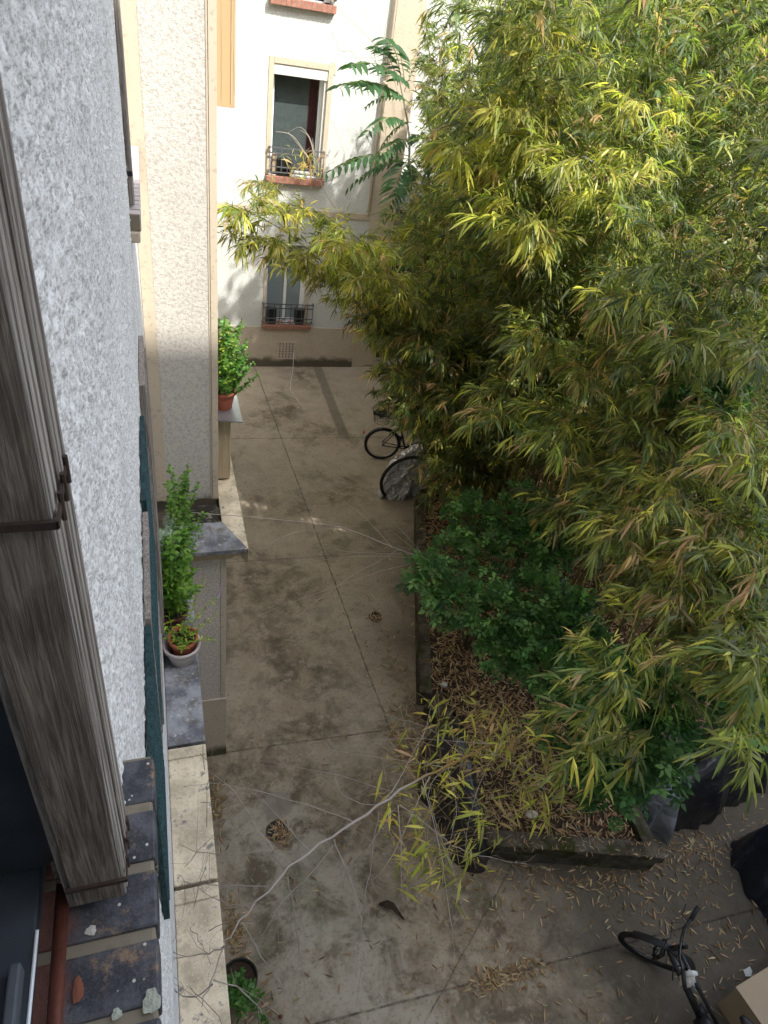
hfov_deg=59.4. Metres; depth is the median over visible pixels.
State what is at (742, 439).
bamboo cane
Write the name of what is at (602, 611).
bamboo cane
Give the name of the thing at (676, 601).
bamboo cane
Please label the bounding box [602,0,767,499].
bamboo cane
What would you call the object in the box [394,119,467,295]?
bamboo cane
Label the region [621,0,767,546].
bamboo cane
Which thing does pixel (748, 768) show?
bamboo cane
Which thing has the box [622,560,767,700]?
bamboo cane
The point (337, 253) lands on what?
bamboo cane
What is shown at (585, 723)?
bamboo cane
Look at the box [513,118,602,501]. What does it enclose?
bamboo cane
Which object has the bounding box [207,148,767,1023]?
ground
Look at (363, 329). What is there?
bamboo cane
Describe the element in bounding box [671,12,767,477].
bamboo cane
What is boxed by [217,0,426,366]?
rendered house
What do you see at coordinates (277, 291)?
window
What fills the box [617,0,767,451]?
bamboo cane
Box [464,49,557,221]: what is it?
bamboo cane
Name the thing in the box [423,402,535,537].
bamboo cane
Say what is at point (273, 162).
cardboard box
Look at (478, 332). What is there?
bamboo cane
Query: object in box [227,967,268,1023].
potted plant
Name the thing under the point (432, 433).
bamboo cane
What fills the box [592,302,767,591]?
bamboo cane
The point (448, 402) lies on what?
bamboo cane
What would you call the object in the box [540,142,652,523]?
bamboo cane
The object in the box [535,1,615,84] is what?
bamboo cane
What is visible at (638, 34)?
bamboo cane
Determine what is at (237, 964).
plant pot
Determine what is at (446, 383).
bamboo cane
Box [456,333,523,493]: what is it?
bamboo cane
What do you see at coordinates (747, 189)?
bamboo cane
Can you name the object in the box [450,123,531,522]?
bamboo cane
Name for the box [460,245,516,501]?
bamboo cane
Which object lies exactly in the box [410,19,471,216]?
bamboo cane
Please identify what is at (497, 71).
bamboo cane
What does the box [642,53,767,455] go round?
bamboo cane
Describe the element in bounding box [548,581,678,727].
bamboo cane
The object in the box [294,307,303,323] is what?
storage box
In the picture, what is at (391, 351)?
bamboo cane
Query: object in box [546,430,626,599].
bamboo cane
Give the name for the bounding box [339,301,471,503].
bamboo cane
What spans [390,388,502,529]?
bamboo cane
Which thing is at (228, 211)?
bamboo cane
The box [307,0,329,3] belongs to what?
window
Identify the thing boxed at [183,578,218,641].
potted plant
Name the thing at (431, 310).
bamboo cane
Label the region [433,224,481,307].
bamboo cane
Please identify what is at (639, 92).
bamboo cane
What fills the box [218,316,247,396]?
potted plant
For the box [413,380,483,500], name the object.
bamboo cane
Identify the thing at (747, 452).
bamboo cane
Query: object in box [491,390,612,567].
bamboo cane
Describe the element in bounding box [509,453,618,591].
bamboo cane
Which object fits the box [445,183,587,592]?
bamboo cane
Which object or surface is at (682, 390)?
shrub
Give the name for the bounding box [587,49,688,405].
bamboo cane
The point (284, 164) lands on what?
black crate
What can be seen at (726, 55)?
bamboo cane
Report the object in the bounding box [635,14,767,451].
bamboo cane
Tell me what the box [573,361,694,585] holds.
bamboo cane
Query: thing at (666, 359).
bamboo cane
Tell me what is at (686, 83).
bamboo cane
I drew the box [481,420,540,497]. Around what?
bamboo cane
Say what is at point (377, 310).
bamboo cane
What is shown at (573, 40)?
bamboo cane
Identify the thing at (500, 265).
bamboo cane
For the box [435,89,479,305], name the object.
bamboo cane
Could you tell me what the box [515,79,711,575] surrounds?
bamboo cane
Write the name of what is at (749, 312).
bamboo cane
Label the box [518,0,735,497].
bamboo cane
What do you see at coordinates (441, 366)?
bamboo cane
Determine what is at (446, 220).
bamboo cane
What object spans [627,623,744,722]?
bamboo cane
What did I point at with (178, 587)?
potted plant
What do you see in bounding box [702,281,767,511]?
bamboo cane
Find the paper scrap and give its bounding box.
[743,967,751,975]
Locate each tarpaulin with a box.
[418,721,488,875]
[633,776,681,844]
[674,723,767,830]
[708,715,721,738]
[731,824,767,923]
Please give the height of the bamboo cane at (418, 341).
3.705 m
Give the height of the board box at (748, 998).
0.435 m
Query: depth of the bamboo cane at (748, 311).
8.05 m
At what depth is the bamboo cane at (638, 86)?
8.30 m
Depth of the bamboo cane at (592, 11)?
6.79 m
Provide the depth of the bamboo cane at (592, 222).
6.28 m
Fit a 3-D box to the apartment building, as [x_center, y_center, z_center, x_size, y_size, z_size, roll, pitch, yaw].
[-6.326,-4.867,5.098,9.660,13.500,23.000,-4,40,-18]
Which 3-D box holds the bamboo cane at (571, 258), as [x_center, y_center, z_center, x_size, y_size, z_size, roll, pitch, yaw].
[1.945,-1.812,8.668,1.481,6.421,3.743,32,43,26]
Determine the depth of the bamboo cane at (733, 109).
6.22 m
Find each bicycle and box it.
[363,405,425,458]
[618,904,754,1023]
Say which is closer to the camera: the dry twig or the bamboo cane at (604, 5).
the dry twig
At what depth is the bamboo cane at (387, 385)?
8.35 m
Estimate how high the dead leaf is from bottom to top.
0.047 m
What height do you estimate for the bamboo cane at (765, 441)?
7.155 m
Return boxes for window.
[265,245,307,320]
[270,74,322,174]
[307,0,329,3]
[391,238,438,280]
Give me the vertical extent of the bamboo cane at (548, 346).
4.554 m
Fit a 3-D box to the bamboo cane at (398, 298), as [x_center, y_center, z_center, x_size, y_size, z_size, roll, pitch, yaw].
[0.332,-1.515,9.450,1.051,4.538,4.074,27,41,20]
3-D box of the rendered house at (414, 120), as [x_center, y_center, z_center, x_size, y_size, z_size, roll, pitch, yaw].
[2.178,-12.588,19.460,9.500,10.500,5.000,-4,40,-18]
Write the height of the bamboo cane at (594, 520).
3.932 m
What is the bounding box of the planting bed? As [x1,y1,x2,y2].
[413,487,711,870]
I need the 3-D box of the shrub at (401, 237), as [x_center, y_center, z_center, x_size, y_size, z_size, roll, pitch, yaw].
[0.971,-3.509,12.834,1.515,4.102,2.394,32,43,26]
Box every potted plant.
[159,513,201,560]
[159,526,204,618]
[162,606,198,652]
[163,464,207,564]
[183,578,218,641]
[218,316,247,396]
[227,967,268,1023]
[228,338,259,393]
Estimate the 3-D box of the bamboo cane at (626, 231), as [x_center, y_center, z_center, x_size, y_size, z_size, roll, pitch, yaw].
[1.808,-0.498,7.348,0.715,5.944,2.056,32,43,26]
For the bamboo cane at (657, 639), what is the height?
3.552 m
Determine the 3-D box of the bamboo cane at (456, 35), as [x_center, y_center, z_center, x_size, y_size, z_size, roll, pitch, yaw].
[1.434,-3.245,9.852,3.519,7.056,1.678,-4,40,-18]
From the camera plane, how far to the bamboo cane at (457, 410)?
8.79 m
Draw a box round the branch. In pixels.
[170,679,603,1020]
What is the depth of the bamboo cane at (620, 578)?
5.51 m
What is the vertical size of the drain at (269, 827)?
0.006 m
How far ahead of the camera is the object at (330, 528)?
7.26 m
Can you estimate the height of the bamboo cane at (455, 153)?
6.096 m
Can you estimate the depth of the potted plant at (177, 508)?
4.51 m
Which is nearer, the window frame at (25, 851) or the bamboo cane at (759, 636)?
the window frame at (25, 851)
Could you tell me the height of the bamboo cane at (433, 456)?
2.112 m
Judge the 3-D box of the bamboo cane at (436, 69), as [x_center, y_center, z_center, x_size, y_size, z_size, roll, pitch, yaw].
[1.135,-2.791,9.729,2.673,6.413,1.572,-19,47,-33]
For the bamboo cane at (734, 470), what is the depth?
4.83 m
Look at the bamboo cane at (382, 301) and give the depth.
8.83 m
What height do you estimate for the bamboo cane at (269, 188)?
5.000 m
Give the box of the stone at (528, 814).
[525,810,537,818]
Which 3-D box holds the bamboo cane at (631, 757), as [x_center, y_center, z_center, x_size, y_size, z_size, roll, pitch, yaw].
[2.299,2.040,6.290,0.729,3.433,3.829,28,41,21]
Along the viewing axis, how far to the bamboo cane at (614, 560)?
5.91 m
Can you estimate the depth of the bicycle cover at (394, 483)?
11.54 m
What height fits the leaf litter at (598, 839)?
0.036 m
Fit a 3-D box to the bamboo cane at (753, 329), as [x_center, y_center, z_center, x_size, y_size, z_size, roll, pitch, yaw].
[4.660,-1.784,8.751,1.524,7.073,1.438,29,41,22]
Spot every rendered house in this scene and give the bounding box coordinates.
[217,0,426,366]
[402,0,507,176]
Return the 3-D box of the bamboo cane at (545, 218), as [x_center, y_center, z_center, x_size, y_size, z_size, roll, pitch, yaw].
[1.768,-1.170,8.209,3.478,5.928,1.504,-11,43,-26]
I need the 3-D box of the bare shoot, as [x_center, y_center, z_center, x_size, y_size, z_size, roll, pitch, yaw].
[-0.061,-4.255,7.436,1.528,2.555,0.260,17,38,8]
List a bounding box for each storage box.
[266,306,276,323]
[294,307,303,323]
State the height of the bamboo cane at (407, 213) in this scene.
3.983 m
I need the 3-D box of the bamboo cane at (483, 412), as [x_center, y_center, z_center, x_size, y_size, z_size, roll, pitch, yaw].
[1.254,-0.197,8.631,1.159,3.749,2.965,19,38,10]
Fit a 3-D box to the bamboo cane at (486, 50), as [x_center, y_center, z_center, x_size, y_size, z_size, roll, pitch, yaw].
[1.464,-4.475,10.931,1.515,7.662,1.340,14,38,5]
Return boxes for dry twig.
[185,713,267,1023]
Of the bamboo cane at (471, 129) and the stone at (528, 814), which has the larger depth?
the bamboo cane at (471, 129)
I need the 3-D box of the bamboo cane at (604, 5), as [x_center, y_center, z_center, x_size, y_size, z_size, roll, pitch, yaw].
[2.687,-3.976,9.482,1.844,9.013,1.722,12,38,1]
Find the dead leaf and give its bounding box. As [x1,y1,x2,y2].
[379,900,403,919]
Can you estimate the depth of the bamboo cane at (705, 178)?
8.73 m
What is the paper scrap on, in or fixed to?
on the ground
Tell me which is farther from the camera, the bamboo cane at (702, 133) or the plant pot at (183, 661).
the bamboo cane at (702, 133)
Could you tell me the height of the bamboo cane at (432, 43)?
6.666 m
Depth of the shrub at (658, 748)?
5.64 m
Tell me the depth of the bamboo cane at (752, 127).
8.31 m
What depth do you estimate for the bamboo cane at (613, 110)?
6.88 m
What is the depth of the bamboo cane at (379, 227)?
12.86 m
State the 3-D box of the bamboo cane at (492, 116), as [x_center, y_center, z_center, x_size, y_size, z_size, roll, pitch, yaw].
[1.410,-0.945,7.370,2.874,6.497,1.164,-13,44,-28]
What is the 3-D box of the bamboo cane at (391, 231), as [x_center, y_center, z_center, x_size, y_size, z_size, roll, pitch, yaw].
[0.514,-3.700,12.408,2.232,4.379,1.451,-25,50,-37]
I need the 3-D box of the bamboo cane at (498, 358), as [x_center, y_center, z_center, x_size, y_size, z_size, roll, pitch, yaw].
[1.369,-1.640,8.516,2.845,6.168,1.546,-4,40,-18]
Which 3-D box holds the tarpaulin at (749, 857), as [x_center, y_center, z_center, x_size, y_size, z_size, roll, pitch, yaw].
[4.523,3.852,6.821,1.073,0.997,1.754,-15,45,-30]
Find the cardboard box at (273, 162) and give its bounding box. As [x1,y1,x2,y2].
[271,153,276,172]
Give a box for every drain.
[266,820,287,841]
[369,611,381,621]
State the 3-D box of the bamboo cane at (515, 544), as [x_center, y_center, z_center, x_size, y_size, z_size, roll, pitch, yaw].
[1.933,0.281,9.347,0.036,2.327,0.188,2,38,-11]
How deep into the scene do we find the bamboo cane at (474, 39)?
6.97 m
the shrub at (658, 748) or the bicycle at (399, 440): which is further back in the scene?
the bicycle at (399, 440)
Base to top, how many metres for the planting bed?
0.339 m
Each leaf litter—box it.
[208,429,767,1023]
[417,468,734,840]
[487,827,661,858]
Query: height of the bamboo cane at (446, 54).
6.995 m
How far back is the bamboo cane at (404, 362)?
8.72 m
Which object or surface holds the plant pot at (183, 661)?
on the apartment building
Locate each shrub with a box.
[389,215,468,270]
[395,477,622,702]
[519,639,715,832]
[640,356,762,460]
[675,507,767,752]
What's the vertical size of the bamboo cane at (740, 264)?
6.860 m
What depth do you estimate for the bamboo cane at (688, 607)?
5.11 m
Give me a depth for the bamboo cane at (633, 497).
5.71 m
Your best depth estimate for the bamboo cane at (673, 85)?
8.22 m
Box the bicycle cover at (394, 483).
[378,443,441,499]
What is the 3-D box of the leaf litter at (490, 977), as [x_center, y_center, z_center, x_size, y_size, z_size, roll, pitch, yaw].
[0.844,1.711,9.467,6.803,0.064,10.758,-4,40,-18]
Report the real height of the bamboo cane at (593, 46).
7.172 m
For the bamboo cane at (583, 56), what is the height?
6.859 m
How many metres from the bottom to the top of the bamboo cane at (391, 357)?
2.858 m
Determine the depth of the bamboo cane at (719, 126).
10.82 m
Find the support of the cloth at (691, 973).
attached to the bicycle at (700, 1011)
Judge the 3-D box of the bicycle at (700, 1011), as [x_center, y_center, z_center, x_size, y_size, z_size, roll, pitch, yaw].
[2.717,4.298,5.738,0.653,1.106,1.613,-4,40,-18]
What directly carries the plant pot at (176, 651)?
in the plant pot at (183, 661)
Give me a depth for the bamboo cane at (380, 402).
8.97 m
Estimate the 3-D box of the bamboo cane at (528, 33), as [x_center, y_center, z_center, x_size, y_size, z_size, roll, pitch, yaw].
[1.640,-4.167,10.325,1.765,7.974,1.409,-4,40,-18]
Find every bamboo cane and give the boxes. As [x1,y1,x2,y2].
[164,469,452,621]
[217,184,430,473]
[217,218,398,364]
[235,175,432,492]
[260,199,429,485]
[269,233,416,327]
[281,127,425,448]
[299,204,425,445]
[307,222,427,333]
[331,287,467,320]
[336,256,442,334]
[337,305,401,342]
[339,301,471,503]
[349,296,479,330]
[349,323,470,362]
[355,293,481,327]
[355,358,465,481]
[360,319,484,505]
[364,354,434,491]
[364,383,475,525]
[365,358,474,521]
[366,197,423,287]
[366,199,447,292]
[370,328,480,479]
[373,388,437,433]
[374,326,460,499]
[375,236,450,294]
[376,151,501,446]
[377,413,492,528]
[378,378,443,504]
[380,405,496,523]
[381,284,491,523]
[384,315,504,392]
[389,205,447,294]
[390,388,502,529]
[393,67,495,496]
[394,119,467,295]
[394,325,490,524]
[394,383,490,524]
[394,421,466,500]
[397,0,498,511]
[400,355,485,520]
[401,255,440,285]
[401,407,488,479]
[405,440,501,525]
[407,462,497,527]
[408,450,482,526]
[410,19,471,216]
[410,122,459,248]
[410,124,549,529]
[411,11,477,293]
[411,156,464,292]
[412,39,463,218]
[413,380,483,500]
[415,0,564,300]
[416,43,513,323]
[416,354,485,516]
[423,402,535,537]
[424,367,515,522]
[426,99,578,574]
[428,85,567,524]
[429,0,620,485]
[430,66,579,572]
[431,151,486,301]
[432,227,489,314]
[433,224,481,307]
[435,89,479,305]
[435,180,494,305]
[436,152,630,558]
[437,0,621,555]
[444,95,506,314]
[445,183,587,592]
[446,367,564,531]
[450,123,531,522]
[452,0,596,534]
[452,196,486,325]
[453,306,544,503]
[453,341,486,377]
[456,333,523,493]
[459,0,579,389]
[460,48,548,295]
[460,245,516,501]
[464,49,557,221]
[466,0,535,118]
[467,5,617,544]
[470,0,626,552]
[474,47,617,487]
[474,243,568,499]
[478,186,533,318]
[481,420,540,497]
[489,301,582,536]
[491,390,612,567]
[495,0,696,581]
[501,0,577,253]
[502,20,600,156]
[503,474,547,579]
[508,335,645,573]
[509,77,608,496]
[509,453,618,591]
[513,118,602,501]
[515,0,696,499]
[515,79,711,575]
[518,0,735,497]
[519,127,661,593]
[520,0,723,498]
[520,621,646,806]
[523,0,651,487]
[527,0,674,468]
[528,1,650,478]
[530,0,618,193]
[533,169,661,600]
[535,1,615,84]
[535,174,737,593]
[539,0,707,503]
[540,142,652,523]
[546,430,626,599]
[546,455,684,637]
[547,53,685,490]
[548,171,668,463]
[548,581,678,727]
[548,582,626,666]
[549,26,617,128]
[551,1,718,445]
[557,258,683,566]
[558,0,714,547]
[558,92,767,596]
[562,484,664,596]
[566,1,667,153]
[566,36,745,453]
[569,33,679,480]
[571,428,696,584]
[572,3,686,328]
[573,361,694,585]
[574,0,724,358]
[574,442,721,587]
[578,515,764,696]
[581,497,740,660]
[585,619,720,795]
[587,1,685,159]
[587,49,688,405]
[589,402,767,658]
[590,2,685,185]
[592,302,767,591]
[592,318,737,596]
[593,540,752,711]
[598,375,767,620]
[598,487,690,625]
[599,510,731,654]
[601,24,767,636]
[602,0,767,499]
[607,31,686,237]
[608,61,767,598]
[616,641,767,818]
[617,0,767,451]
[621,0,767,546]
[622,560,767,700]
[625,2,754,279]
[625,176,761,643]
[626,27,752,275]
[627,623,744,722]
[628,0,702,287]
[628,0,767,553]
[629,581,767,733]
[634,97,767,481]
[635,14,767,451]
[636,48,767,375]
[636,548,767,703]
[639,0,767,301]
[641,478,767,642]
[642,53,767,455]
[643,136,767,455]
[651,0,767,290]
[652,236,765,558]
[653,0,764,237]
[653,218,767,499]
[654,498,767,657]
[655,529,767,698]
[660,0,767,284]
[663,47,767,469]
[665,280,767,633]
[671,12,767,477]
[685,178,767,457]
[694,320,767,508]
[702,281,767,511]
[709,243,765,413]
[727,307,767,516]
[737,481,767,517]
[752,429,767,504]
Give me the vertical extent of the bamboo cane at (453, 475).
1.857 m
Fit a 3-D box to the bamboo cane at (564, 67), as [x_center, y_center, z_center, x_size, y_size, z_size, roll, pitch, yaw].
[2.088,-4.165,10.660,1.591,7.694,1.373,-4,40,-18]
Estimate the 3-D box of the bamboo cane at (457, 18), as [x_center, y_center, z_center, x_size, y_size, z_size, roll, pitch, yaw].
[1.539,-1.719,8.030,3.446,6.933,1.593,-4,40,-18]
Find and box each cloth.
[679,969,695,988]
[685,970,697,976]
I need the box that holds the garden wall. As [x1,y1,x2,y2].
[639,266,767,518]
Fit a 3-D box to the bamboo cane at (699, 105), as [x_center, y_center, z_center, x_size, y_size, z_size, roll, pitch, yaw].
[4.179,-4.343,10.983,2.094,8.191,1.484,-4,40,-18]
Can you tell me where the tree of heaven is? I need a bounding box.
[319,37,441,289]
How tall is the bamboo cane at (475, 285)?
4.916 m
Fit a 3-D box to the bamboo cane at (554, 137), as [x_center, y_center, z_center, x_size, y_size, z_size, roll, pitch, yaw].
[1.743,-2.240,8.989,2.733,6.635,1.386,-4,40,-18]
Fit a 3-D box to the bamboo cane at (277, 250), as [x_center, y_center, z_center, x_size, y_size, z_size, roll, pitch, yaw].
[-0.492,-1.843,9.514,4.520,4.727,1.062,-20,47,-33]
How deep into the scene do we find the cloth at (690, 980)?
5.74 m
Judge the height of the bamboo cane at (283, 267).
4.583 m
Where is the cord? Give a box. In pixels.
[290,354,305,409]
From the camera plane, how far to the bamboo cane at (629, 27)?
6.15 m
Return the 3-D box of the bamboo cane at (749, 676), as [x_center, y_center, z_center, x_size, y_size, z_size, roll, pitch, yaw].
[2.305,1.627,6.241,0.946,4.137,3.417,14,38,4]
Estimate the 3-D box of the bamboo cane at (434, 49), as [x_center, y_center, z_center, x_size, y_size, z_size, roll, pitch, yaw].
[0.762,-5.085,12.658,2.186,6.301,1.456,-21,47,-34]
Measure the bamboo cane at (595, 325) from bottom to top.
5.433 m
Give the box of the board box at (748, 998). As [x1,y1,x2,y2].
[717,967,767,1023]
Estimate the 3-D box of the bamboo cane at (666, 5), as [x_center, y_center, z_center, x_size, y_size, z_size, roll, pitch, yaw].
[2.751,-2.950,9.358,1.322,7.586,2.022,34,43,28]
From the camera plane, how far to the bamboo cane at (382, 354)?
9.09 m
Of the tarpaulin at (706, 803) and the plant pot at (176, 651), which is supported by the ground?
the tarpaulin at (706, 803)
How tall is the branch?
3.864 m
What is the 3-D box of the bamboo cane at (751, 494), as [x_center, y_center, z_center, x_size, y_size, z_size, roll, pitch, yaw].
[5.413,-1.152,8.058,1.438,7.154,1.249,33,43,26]
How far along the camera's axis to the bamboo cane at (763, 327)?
7.72 m
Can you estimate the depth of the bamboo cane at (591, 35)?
5.38 m
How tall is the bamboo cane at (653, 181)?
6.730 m
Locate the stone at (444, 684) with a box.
[440,682,447,687]
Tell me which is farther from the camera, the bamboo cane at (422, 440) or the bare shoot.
the bamboo cane at (422, 440)
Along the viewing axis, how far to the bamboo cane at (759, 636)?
4.84 m
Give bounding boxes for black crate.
[276,158,290,175]
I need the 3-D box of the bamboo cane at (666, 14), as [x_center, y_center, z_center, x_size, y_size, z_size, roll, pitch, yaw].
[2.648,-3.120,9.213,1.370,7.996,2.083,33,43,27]
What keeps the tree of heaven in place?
on the ground
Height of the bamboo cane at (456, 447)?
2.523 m
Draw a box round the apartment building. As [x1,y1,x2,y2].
[0,0,247,1023]
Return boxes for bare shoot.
[331,0,422,254]
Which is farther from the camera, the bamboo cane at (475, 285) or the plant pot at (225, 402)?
the bamboo cane at (475, 285)
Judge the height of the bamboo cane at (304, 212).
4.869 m
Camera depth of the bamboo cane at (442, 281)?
8.00 m
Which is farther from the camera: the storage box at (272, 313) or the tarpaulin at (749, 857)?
the storage box at (272, 313)
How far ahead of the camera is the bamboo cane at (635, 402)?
5.03 m
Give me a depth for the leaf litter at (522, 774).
8.40 m
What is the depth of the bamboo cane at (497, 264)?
7.62 m
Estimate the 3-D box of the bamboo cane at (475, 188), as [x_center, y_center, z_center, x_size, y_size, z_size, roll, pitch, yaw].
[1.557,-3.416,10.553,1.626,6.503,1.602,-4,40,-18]
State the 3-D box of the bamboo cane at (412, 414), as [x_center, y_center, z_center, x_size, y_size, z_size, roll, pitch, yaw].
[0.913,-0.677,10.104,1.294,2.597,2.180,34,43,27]
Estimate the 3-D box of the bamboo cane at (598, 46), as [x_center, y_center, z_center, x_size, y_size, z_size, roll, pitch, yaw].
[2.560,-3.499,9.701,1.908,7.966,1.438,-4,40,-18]
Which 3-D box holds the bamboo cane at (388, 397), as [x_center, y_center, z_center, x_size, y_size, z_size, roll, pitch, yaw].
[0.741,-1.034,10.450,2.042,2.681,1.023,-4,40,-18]
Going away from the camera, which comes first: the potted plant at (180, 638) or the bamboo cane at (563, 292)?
the potted plant at (180, 638)
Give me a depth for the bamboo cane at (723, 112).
8.66 m
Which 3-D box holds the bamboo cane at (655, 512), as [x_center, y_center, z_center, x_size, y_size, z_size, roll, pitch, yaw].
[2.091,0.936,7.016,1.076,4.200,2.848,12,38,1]
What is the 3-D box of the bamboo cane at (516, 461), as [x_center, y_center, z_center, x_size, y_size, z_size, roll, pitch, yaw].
[1.167,-1.225,7.961,2.758,6.140,1.361,-4,40,-18]
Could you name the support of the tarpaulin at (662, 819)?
on the ground
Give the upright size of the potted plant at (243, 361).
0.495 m
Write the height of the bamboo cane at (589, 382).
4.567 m
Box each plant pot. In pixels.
[162,634,200,666]
[164,605,187,632]
[167,625,197,655]
[218,385,235,410]
[226,957,257,988]
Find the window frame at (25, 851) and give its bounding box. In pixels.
[0,697,52,1023]
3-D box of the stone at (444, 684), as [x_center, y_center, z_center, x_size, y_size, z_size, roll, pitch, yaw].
[0.752,2.167,8.447,0.101,0.069,0.083,-4,40,-18]
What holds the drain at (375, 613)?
on the ground
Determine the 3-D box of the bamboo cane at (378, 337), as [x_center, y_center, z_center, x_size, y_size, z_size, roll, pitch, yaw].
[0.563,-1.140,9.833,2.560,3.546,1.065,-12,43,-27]
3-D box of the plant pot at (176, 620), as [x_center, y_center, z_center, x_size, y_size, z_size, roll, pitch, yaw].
[-1.490,0.749,4.758,0.214,0.170,0.214,-4,40,-18]
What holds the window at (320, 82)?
in the rendered house at (293, 57)

